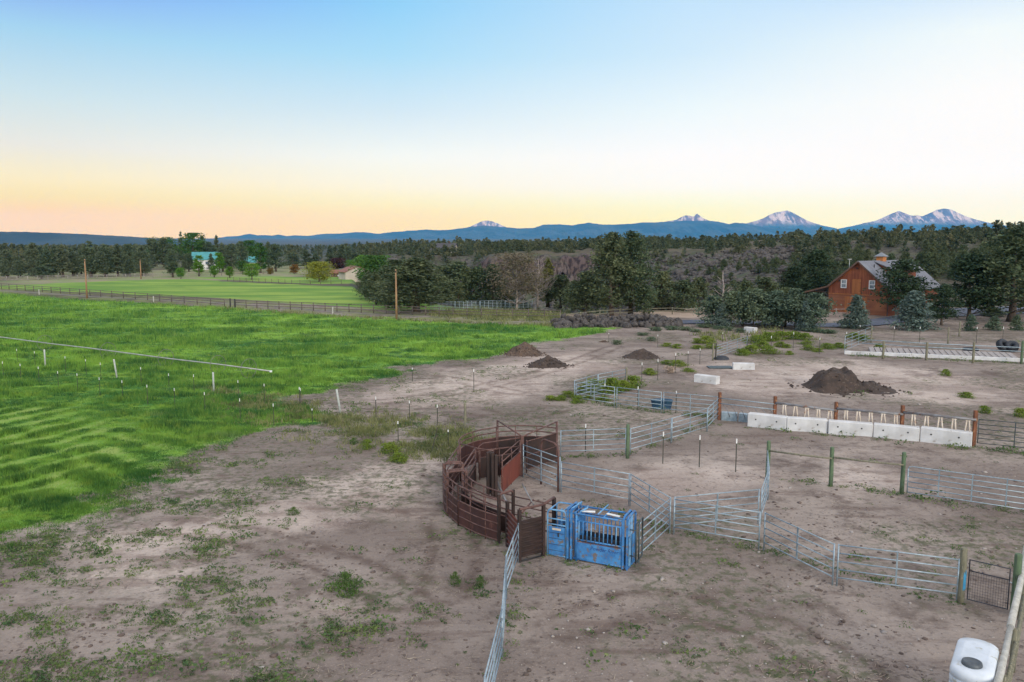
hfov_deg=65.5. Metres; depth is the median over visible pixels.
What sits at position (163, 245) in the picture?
conifer tree
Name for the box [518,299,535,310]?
juniper tree
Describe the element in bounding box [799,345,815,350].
bush
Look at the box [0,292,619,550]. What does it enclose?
grass
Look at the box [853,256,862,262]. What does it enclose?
juniper tree
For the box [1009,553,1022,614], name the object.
wooden post
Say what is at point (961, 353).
alley slab
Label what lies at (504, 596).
corral panel
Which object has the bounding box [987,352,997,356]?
alley slab
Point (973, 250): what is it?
juniper tree
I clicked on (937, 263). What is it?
juniper tree
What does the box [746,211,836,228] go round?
mountain
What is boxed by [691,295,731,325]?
ornamental tree
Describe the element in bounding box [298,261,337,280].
willow tree
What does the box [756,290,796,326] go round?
ornamental tree
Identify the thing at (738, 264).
juniper tree
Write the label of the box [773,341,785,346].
bush
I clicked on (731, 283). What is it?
juniper tree
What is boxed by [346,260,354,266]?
broadleaf tree
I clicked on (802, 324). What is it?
ornamental tree
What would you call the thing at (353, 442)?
bush
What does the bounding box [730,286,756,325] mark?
ornamental tree
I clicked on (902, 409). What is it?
feed post
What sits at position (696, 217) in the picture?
mountain
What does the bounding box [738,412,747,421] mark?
concrete block
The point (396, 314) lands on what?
utility pole
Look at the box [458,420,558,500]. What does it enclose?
crowding tub
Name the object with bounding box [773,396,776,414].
feed post
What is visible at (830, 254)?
juniper tree
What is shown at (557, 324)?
boulder
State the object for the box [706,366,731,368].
rubber mat
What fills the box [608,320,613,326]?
boulder
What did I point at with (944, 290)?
pine tree
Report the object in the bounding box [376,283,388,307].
juniper tree
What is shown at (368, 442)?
bush
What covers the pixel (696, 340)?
bush
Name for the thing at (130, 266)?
conifer tree
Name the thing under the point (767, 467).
corral panel
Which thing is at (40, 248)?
conifer tree
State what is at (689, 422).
corral panel
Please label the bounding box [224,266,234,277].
poplar tree
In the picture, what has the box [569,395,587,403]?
bush
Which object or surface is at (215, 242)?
conifer tree
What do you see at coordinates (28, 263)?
conifer tree
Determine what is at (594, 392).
corral panel
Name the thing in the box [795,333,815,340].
bush
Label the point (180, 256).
conifer tree
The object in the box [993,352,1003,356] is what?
alley slab
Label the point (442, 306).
corral panel
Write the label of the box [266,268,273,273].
shrub
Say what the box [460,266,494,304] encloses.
juniper tree
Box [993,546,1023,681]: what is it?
rail fence
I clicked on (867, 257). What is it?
juniper tree
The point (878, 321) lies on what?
driveway
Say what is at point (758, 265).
juniper tree
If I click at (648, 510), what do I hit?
corral panel
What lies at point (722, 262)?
juniper tree
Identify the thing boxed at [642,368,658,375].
bush
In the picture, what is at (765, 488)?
corral panel
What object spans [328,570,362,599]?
bush
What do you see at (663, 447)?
fence stake
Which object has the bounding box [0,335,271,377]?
wheel line
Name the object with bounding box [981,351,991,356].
alley slab
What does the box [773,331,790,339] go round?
bush
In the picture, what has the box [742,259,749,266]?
juniper tree
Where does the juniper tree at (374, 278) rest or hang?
on the ground at (642, 591)
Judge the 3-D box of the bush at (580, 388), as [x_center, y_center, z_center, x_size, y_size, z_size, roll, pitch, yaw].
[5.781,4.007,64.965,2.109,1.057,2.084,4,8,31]
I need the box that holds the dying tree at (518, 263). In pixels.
[477,253,555,310]
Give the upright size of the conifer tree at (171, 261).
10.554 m
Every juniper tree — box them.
[350,257,461,311]
[355,272,371,296]
[359,259,435,292]
[359,273,384,304]
[371,278,408,307]
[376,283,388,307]
[420,265,456,302]
[434,261,488,305]
[450,284,469,306]
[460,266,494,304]
[473,264,515,306]
[481,295,495,307]
[495,291,515,308]
[499,296,511,308]
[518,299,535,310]
[538,274,571,307]
[552,271,619,313]
[561,280,587,308]
[578,231,644,315]
[595,230,672,313]
[630,284,659,314]
[646,271,676,309]
[655,280,701,310]
[684,277,710,309]
[705,267,710,274]
[709,285,719,294]
[710,265,717,272]
[712,269,723,281]
[719,259,726,266]
[720,284,731,293]
[726,280,758,304]
[728,280,736,289]
[734,262,742,270]
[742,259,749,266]
[745,264,753,269]
[752,277,782,293]
[754,263,763,272]
[760,257,768,264]
[761,263,771,273]
[771,257,780,268]
[771,265,778,272]
[784,256,798,271]
[823,269,835,284]
[825,245,835,257]
[826,261,846,277]
[828,252,836,259]
[835,244,854,261]
[839,255,852,271]
[848,248,862,262]
[851,244,871,255]
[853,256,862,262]
[862,249,874,260]
[886,253,897,259]
[897,252,913,260]
[914,252,926,267]
[920,243,929,256]
[920,252,936,274]
[925,255,946,276]
[926,266,942,280]
[933,252,949,274]
[949,251,967,266]
[955,245,964,252]
[967,248,986,261]
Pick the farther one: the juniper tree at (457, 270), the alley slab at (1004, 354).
the juniper tree at (457, 270)
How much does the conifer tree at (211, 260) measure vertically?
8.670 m
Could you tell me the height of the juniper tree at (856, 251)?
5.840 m
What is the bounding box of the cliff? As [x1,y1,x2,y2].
[471,258,600,297]
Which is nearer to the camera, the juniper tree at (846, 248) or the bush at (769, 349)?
the bush at (769, 349)
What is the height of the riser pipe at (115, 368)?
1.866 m
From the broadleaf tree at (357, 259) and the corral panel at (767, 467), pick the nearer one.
the corral panel at (767, 467)
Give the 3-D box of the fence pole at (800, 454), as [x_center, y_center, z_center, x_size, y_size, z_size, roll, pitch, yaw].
[14.552,5.721,40.154,2.942,0.140,0.100,3,8,25]
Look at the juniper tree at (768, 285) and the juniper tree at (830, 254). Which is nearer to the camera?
the juniper tree at (768, 285)
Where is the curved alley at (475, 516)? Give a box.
[442,447,514,542]
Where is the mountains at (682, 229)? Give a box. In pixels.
[219,221,937,238]
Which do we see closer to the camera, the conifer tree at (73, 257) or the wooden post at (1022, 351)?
the wooden post at (1022, 351)
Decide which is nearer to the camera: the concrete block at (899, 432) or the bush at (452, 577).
the bush at (452, 577)
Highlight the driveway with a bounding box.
[639,306,1023,326]
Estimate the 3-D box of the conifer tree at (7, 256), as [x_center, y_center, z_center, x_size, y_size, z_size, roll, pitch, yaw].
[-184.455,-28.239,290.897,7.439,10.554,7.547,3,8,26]
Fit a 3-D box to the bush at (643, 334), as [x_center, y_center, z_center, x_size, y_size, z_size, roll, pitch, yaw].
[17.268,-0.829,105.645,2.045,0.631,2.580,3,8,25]
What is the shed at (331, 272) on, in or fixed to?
on the ground at (642, 591)
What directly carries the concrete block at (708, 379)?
on the ground at (642, 591)
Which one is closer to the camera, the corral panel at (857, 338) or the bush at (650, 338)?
the corral panel at (857, 338)
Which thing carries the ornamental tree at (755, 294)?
on the ground at (642, 591)
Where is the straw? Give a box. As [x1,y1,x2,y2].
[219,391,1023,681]
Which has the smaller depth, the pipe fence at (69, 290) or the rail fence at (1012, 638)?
the rail fence at (1012, 638)
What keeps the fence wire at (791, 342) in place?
attached to the fence stake
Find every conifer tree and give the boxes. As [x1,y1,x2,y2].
[0,249,14,276]
[0,259,15,276]
[11,256,24,277]
[12,257,27,275]
[21,253,36,273]
[22,242,41,275]
[25,266,60,277]
[34,254,42,272]
[36,249,53,274]
[37,246,42,257]
[45,244,76,276]
[49,252,58,276]
[50,245,56,259]
[64,248,84,275]
[72,251,80,274]
[77,240,100,276]
[79,243,87,275]
[86,259,97,276]
[95,245,116,276]
[96,243,115,272]
[98,253,110,276]
[109,244,125,275]
[119,255,132,274]
[120,244,136,264]
[120,257,138,276]
[131,243,137,262]
[132,245,152,275]
[137,258,151,275]
[143,239,162,265]
[151,238,176,266]
[162,249,179,276]
[163,244,171,264]
[176,232,183,264]
[180,253,187,271]
[181,253,194,271]
[201,241,218,251]
[205,253,214,268]
[214,235,218,251]
[217,242,233,271]
[219,243,240,271]
[232,241,250,268]
[264,242,271,268]
[265,243,290,271]
[284,252,300,265]
[298,250,314,268]
[308,253,322,266]
[324,245,334,261]
[335,244,345,262]
[341,246,351,263]
[346,253,359,263]
[363,247,368,254]
[532,257,557,306]
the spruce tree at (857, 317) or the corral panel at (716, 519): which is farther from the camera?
the spruce tree at (857, 317)
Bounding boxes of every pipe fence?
[0,283,224,305]
[235,300,560,317]
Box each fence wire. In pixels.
[302,392,463,424]
[629,349,710,376]
[748,337,843,349]
[847,327,1022,343]
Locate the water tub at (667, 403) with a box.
[651,398,672,408]
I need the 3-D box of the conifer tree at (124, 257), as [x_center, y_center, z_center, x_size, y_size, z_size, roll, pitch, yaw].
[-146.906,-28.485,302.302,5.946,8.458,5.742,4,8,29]
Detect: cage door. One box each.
[549,526,564,555]
[558,520,573,547]
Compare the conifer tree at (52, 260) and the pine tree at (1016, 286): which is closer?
the pine tree at (1016, 286)
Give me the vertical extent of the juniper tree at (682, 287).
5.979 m
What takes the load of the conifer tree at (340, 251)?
on the ground at (642, 591)
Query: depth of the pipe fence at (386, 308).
137.33 m
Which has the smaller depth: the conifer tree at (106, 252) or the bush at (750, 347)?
the bush at (750, 347)
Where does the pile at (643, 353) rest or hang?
on the ground at (642, 591)
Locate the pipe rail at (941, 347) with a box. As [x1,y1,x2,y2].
[862,339,1020,351]
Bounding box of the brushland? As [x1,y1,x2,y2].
[548,241,855,311]
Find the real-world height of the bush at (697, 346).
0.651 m
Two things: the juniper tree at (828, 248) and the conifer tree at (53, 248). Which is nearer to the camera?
the juniper tree at (828, 248)
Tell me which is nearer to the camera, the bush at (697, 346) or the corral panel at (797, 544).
the corral panel at (797, 544)
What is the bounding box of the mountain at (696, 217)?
[666,214,708,221]
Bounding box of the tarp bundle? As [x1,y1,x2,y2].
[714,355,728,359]
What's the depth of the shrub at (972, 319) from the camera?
111.05 m
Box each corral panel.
[431,301,454,309]
[455,301,479,308]
[480,300,504,308]
[484,607,502,681]
[501,555,506,640]
[505,300,531,308]
[506,523,518,587]
[560,428,625,456]
[561,461,629,505]
[574,374,597,394]
[574,381,614,407]
[598,369,625,389]
[616,387,661,408]
[630,418,671,454]
[630,473,670,524]
[638,498,670,562]
[663,392,717,413]
[671,408,707,442]
[673,498,760,549]
[674,489,759,532]
[707,398,718,430]
[760,468,769,519]
[763,512,834,584]
[766,450,769,487]
[836,544,959,602]
[844,327,870,350]
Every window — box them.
[841,279,846,287]
[869,280,874,288]
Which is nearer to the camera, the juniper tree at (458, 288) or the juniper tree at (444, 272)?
the juniper tree at (458, 288)
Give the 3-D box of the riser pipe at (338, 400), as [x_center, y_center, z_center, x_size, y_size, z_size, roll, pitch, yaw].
[-12.294,4.373,56.498,0.392,1.914,0.150,0,7,0]
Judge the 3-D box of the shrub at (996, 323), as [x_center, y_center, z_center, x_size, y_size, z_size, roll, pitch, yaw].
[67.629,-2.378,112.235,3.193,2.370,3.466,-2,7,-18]
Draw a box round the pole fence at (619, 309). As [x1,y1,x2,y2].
[560,307,698,317]
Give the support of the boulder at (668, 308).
on the ground at (642, 591)
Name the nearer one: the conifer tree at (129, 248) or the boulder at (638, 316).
the boulder at (638, 316)
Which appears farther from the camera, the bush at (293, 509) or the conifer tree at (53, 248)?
the conifer tree at (53, 248)
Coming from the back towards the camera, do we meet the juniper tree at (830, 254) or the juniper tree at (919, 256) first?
the juniper tree at (830, 254)
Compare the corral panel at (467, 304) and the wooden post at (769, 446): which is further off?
the corral panel at (467, 304)
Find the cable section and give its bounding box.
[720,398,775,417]
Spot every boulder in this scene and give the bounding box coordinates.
[554,322,561,327]
[563,320,572,326]
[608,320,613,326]
[613,319,619,326]
[623,322,631,327]
[631,321,637,326]
[635,314,641,319]
[644,323,651,327]
[666,304,674,309]
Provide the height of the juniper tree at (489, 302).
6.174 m
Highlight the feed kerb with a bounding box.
[844,351,1023,361]
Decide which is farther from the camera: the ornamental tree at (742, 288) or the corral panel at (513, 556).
the ornamental tree at (742, 288)
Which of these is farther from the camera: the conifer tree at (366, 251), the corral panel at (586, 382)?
the conifer tree at (366, 251)
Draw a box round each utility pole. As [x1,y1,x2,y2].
[84,259,87,297]
[395,269,397,318]
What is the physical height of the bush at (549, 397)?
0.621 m
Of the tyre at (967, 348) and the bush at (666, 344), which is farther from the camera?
the bush at (666, 344)
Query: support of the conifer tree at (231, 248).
on the ground at (642, 591)
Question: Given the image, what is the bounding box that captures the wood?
[0,220,1023,313]
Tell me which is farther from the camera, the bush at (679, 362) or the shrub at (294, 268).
the shrub at (294, 268)
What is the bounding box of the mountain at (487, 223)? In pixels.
[470,220,504,226]
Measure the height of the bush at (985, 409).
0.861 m
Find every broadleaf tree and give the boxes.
[144,237,177,264]
[174,232,206,255]
[174,268,187,277]
[235,261,246,273]
[240,263,261,279]
[241,240,263,255]
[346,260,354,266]
[347,255,393,278]
[352,255,369,267]
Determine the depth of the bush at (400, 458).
44.15 m
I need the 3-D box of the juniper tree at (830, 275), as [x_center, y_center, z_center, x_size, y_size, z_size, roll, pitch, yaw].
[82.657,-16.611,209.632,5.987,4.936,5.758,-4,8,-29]
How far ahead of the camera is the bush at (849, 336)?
101.73 m
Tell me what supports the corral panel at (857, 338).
on the ground at (642, 591)
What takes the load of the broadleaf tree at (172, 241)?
on the ground at (642, 591)
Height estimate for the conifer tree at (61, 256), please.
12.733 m
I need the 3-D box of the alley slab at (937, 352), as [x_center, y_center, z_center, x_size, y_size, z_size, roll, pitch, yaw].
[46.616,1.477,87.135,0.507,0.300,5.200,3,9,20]
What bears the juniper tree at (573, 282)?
on the ground at (642, 591)
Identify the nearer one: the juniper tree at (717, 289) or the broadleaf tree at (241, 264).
the juniper tree at (717, 289)
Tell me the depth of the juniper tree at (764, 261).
266.62 m
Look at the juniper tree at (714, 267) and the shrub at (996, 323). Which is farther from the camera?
the juniper tree at (714, 267)
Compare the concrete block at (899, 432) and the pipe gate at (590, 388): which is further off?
the pipe gate at (590, 388)
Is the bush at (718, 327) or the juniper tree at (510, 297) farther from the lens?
the juniper tree at (510, 297)
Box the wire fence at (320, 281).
[227,277,341,283]
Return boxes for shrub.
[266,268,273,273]
[289,264,300,273]
[960,314,978,330]
[978,308,1006,316]
[983,316,1004,330]
[1007,314,1023,330]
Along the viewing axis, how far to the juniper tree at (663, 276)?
145.58 m
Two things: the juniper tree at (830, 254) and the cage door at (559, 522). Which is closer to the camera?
the cage door at (559, 522)
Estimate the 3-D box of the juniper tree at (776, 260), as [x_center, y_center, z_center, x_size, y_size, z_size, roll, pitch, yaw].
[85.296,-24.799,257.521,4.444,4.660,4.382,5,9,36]
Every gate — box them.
[505,483,555,561]
[523,444,560,491]
[576,379,604,396]
[716,336,746,356]
[906,466,1023,509]
[967,559,1011,609]
[977,419,1023,447]
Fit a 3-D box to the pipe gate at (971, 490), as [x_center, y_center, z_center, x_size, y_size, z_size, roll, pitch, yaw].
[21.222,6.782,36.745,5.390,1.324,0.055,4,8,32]
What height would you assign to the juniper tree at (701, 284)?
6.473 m
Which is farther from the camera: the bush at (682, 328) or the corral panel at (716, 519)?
the bush at (682, 328)
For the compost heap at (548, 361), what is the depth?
78.53 m
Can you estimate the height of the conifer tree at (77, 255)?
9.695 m
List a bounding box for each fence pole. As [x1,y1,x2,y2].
[770,450,831,458]
[834,457,903,465]
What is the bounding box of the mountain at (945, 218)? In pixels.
[839,209,1007,229]
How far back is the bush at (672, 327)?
112.41 m
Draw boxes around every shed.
[329,270,338,276]
[336,266,363,281]
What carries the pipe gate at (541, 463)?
attached to the crowding tub at (497, 456)
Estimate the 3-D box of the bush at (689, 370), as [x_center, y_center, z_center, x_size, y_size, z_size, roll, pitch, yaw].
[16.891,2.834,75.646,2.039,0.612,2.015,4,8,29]
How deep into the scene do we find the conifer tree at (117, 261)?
300.50 m
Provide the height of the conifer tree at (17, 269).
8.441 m
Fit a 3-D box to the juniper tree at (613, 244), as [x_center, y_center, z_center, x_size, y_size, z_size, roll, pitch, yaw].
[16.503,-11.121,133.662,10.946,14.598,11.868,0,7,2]
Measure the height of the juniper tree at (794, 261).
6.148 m
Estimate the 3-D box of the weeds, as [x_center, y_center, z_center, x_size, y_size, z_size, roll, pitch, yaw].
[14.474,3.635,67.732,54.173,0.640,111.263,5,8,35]
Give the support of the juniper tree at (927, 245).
on the ground at (642, 591)
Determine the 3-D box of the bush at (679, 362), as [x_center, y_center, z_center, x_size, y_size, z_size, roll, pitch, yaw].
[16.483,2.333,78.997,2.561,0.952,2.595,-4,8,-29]
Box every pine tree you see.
[775,266,813,297]
[786,249,841,297]
[861,259,936,314]
[926,283,964,324]
[927,253,1017,319]
[933,226,1023,321]
[1004,254,1023,304]
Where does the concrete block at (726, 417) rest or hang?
on the ground at (642, 591)
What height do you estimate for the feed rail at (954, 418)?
1.108 m
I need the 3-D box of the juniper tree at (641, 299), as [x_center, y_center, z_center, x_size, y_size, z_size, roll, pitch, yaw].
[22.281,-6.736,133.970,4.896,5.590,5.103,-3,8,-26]
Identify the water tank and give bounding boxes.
[949,638,998,681]
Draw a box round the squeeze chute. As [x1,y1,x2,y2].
[547,501,643,570]
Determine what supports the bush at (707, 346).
on the ground at (642, 591)
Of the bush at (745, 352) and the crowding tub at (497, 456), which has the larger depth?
the bush at (745, 352)
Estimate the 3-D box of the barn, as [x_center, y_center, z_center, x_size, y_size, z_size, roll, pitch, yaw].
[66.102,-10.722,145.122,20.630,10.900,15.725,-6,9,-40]
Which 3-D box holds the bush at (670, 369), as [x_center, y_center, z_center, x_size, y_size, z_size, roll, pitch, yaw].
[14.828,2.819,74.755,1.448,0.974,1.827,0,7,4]
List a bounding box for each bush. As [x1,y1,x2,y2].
[287,506,302,515]
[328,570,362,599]
[348,438,359,444]
[359,439,376,450]
[376,441,405,454]
[386,452,409,463]
[447,571,460,586]
[473,574,488,587]
[542,395,558,400]
[554,395,568,401]
[562,391,580,397]
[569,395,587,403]
[573,384,591,393]
[576,378,615,394]
[582,395,593,400]
[595,395,612,402]
[599,377,624,393]
[611,340,623,344]
[617,380,636,390]
[620,375,649,389]
[636,332,650,335]
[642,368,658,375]
[645,336,656,340]
[648,327,662,330]
[658,342,672,346]
[660,360,671,364]
[662,325,678,329]
[663,365,676,373]
[667,359,691,367]
[670,344,682,348]
[679,326,696,330]
[681,368,696,372]
[688,338,702,343]
[688,345,704,349]
[694,323,715,327]
[699,335,717,343]
[701,343,725,349]
[711,325,723,329]
[724,326,735,330]
[732,348,754,355]
[734,328,744,332]
[741,345,759,353]
[742,334,768,343]
[751,341,774,347]
[756,345,785,354]
[759,332,779,341]
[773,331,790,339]
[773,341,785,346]
[784,331,810,339]
[794,340,816,344]
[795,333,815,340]
[798,327,823,332]
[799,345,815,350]
[809,348,824,352]
[816,329,839,333]
[817,343,839,349]
[833,342,846,348]
[844,332,859,338]
[858,334,872,341]
[872,343,887,347]
[937,369,950,376]
[955,392,975,398]
[978,405,992,413]
[1009,408,1023,417]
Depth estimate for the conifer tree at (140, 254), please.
304.64 m
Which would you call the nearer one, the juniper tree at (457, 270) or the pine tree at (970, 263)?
the pine tree at (970, 263)
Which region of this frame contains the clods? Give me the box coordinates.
[0,348,1023,681]
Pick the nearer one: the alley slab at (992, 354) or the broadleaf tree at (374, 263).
the alley slab at (992, 354)
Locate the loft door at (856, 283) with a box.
[852,279,860,293]
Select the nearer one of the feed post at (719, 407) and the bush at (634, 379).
the feed post at (719, 407)
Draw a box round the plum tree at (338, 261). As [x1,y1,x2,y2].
[328,257,345,268]
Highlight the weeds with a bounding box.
[0,335,1023,681]
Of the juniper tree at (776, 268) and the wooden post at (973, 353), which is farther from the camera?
the juniper tree at (776, 268)
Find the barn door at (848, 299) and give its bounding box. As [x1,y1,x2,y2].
[844,296,866,313]
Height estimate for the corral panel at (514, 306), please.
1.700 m
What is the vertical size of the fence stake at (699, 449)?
1.849 m
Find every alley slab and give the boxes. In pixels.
[932,349,941,354]
[938,350,947,354]
[944,350,953,354]
[956,350,966,355]
[975,351,985,356]
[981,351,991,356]
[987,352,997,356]
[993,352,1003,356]
[999,352,1011,357]
[1006,352,1017,357]
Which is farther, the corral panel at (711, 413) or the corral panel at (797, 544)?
the corral panel at (711, 413)
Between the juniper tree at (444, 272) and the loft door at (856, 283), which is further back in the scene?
the juniper tree at (444, 272)
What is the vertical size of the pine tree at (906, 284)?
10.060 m
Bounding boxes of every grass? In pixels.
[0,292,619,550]
[154,302,824,461]
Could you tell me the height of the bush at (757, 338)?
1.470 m
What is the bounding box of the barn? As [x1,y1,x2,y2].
[805,252,939,315]
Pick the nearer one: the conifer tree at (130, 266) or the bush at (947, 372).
the bush at (947, 372)
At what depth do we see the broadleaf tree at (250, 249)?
420.44 m
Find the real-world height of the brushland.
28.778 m
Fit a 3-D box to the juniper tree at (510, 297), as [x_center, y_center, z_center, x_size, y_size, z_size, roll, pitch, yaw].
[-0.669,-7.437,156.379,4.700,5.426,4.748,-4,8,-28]
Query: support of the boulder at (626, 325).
on the ground at (642, 591)
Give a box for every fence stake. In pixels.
[662,432,663,463]
[699,435,700,466]
[735,439,736,471]
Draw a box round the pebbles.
[116,368,1022,681]
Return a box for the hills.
[0,232,193,244]
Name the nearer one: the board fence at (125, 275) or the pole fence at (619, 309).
the pole fence at (619, 309)
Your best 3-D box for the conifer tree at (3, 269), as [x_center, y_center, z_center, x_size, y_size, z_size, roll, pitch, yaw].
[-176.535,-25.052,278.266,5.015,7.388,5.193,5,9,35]
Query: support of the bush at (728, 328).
on the ground at (642, 591)
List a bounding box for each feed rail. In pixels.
[776,402,836,419]
[837,407,902,423]
[903,411,976,431]
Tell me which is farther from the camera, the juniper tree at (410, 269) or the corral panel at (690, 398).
the juniper tree at (410, 269)
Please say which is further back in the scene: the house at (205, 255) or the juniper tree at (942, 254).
the house at (205, 255)
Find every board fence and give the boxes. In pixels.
[2,273,187,280]
[187,271,256,275]
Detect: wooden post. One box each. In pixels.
[464,403,466,429]
[625,367,627,380]
[626,424,629,458]
[712,344,713,360]
[765,440,770,478]
[828,447,833,485]
[882,341,884,358]
[899,452,905,493]
[925,342,928,360]
[957,546,967,603]
[971,342,974,362]
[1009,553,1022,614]
[1020,341,1023,363]
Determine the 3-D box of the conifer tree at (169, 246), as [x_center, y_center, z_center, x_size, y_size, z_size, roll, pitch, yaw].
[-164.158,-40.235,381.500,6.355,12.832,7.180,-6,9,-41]
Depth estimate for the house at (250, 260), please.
390.39 m
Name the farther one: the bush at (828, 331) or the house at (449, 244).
the house at (449, 244)
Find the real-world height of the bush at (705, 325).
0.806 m
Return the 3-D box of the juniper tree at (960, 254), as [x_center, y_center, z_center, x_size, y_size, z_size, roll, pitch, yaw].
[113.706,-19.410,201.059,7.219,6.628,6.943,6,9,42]
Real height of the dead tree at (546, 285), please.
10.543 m
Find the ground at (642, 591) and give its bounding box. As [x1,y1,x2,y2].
[0,237,1023,681]
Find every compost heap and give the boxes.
[501,341,546,356]
[523,355,574,368]
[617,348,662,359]
[787,366,910,397]
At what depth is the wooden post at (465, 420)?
51.43 m
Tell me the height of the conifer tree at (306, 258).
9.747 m
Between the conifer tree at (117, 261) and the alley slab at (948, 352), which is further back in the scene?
the conifer tree at (117, 261)
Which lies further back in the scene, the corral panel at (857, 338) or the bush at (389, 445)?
the corral panel at (857, 338)
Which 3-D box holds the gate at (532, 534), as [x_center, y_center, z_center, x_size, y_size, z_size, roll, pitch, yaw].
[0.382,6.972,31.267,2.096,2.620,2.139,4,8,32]
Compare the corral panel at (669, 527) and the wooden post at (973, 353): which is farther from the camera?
the wooden post at (973, 353)
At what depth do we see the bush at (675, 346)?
92.79 m
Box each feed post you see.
[717,392,721,419]
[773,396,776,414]
[834,402,837,419]
[900,405,904,424]
[972,410,977,446]
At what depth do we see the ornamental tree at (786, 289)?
115.82 m
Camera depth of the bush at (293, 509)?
35.58 m
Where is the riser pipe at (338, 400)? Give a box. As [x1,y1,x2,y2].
[336,389,340,413]
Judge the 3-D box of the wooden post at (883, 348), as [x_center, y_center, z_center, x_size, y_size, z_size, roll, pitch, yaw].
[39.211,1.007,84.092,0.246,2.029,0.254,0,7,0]
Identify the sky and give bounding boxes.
[0,0,1023,237]
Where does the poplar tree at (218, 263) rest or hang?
on the ground at (642, 591)
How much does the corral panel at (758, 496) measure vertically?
1.605 m
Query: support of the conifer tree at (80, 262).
on the ground at (642, 591)
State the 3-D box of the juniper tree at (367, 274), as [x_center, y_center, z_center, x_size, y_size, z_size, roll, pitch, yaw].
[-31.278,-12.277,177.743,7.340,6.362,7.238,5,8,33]
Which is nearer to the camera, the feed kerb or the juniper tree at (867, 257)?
the feed kerb
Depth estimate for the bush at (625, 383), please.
65.62 m
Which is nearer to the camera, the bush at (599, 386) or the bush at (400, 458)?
the bush at (400, 458)
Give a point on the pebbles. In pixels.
(714, 596)
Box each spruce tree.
[834,294,874,329]
[881,290,943,331]
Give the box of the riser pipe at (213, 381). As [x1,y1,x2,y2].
[212,372,214,390]
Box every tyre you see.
[962,347,978,350]
[996,339,1006,351]
[1005,340,1018,351]
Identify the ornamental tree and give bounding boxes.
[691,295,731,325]
[708,290,756,326]
[710,303,732,326]
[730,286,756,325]
[732,288,779,326]
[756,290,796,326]
[771,287,794,326]
[776,288,818,328]
[786,292,841,327]
[793,301,817,330]
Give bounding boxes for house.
[192,252,219,269]
[237,256,257,268]
[432,241,457,252]
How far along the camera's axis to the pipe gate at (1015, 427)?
46.85 m
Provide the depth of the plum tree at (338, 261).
365.95 m
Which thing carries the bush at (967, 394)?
on the ground at (642, 591)
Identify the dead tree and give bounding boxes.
[526,253,557,308]
[710,276,732,301]
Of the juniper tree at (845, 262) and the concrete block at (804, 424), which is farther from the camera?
the juniper tree at (845, 262)
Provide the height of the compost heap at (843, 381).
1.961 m
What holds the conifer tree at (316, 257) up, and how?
on the ground at (642, 591)
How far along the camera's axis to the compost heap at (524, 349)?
86.70 m
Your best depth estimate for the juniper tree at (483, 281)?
156.83 m
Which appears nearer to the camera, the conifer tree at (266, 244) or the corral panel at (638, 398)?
the corral panel at (638, 398)
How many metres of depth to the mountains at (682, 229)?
22939.86 m
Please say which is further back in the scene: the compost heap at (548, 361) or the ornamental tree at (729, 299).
the ornamental tree at (729, 299)
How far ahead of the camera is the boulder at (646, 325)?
115.21 m
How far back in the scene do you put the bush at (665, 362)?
80.35 m
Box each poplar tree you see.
[190,255,205,275]
[209,265,218,276]
[214,252,225,271]
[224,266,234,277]
[249,242,268,272]
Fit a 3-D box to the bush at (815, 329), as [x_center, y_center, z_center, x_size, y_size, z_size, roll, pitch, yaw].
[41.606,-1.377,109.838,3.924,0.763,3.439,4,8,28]
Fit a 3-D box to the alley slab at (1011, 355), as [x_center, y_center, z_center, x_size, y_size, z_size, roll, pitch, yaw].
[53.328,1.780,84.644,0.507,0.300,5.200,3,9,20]
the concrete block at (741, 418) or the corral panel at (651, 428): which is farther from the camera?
the concrete block at (741, 418)
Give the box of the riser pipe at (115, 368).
[113,359,117,377]
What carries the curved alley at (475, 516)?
on the ground at (642, 591)
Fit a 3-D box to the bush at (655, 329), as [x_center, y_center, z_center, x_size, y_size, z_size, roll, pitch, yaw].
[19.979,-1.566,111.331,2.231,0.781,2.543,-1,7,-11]
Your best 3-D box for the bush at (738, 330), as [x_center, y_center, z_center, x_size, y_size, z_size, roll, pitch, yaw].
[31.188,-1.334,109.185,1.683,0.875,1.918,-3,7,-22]
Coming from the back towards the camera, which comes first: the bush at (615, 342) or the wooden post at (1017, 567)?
the bush at (615, 342)
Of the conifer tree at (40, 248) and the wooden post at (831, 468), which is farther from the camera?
the conifer tree at (40, 248)
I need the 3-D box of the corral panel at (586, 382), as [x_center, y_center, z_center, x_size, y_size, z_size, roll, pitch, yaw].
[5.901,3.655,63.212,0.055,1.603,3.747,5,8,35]
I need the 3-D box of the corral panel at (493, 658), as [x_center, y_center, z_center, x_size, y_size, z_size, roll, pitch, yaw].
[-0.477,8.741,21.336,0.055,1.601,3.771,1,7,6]
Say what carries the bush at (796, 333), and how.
on the ground at (642, 591)
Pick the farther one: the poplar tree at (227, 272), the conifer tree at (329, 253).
the conifer tree at (329, 253)
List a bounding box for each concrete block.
[694,374,719,384]
[721,411,737,420]
[732,362,754,369]
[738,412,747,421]
[744,327,756,332]
[747,412,787,429]
[786,416,827,432]
[828,419,872,436]
[873,422,919,440]
[920,426,972,446]
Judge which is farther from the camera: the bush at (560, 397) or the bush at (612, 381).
the bush at (612, 381)
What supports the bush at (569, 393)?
on the ground at (642, 591)
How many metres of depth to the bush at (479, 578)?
28.12 m

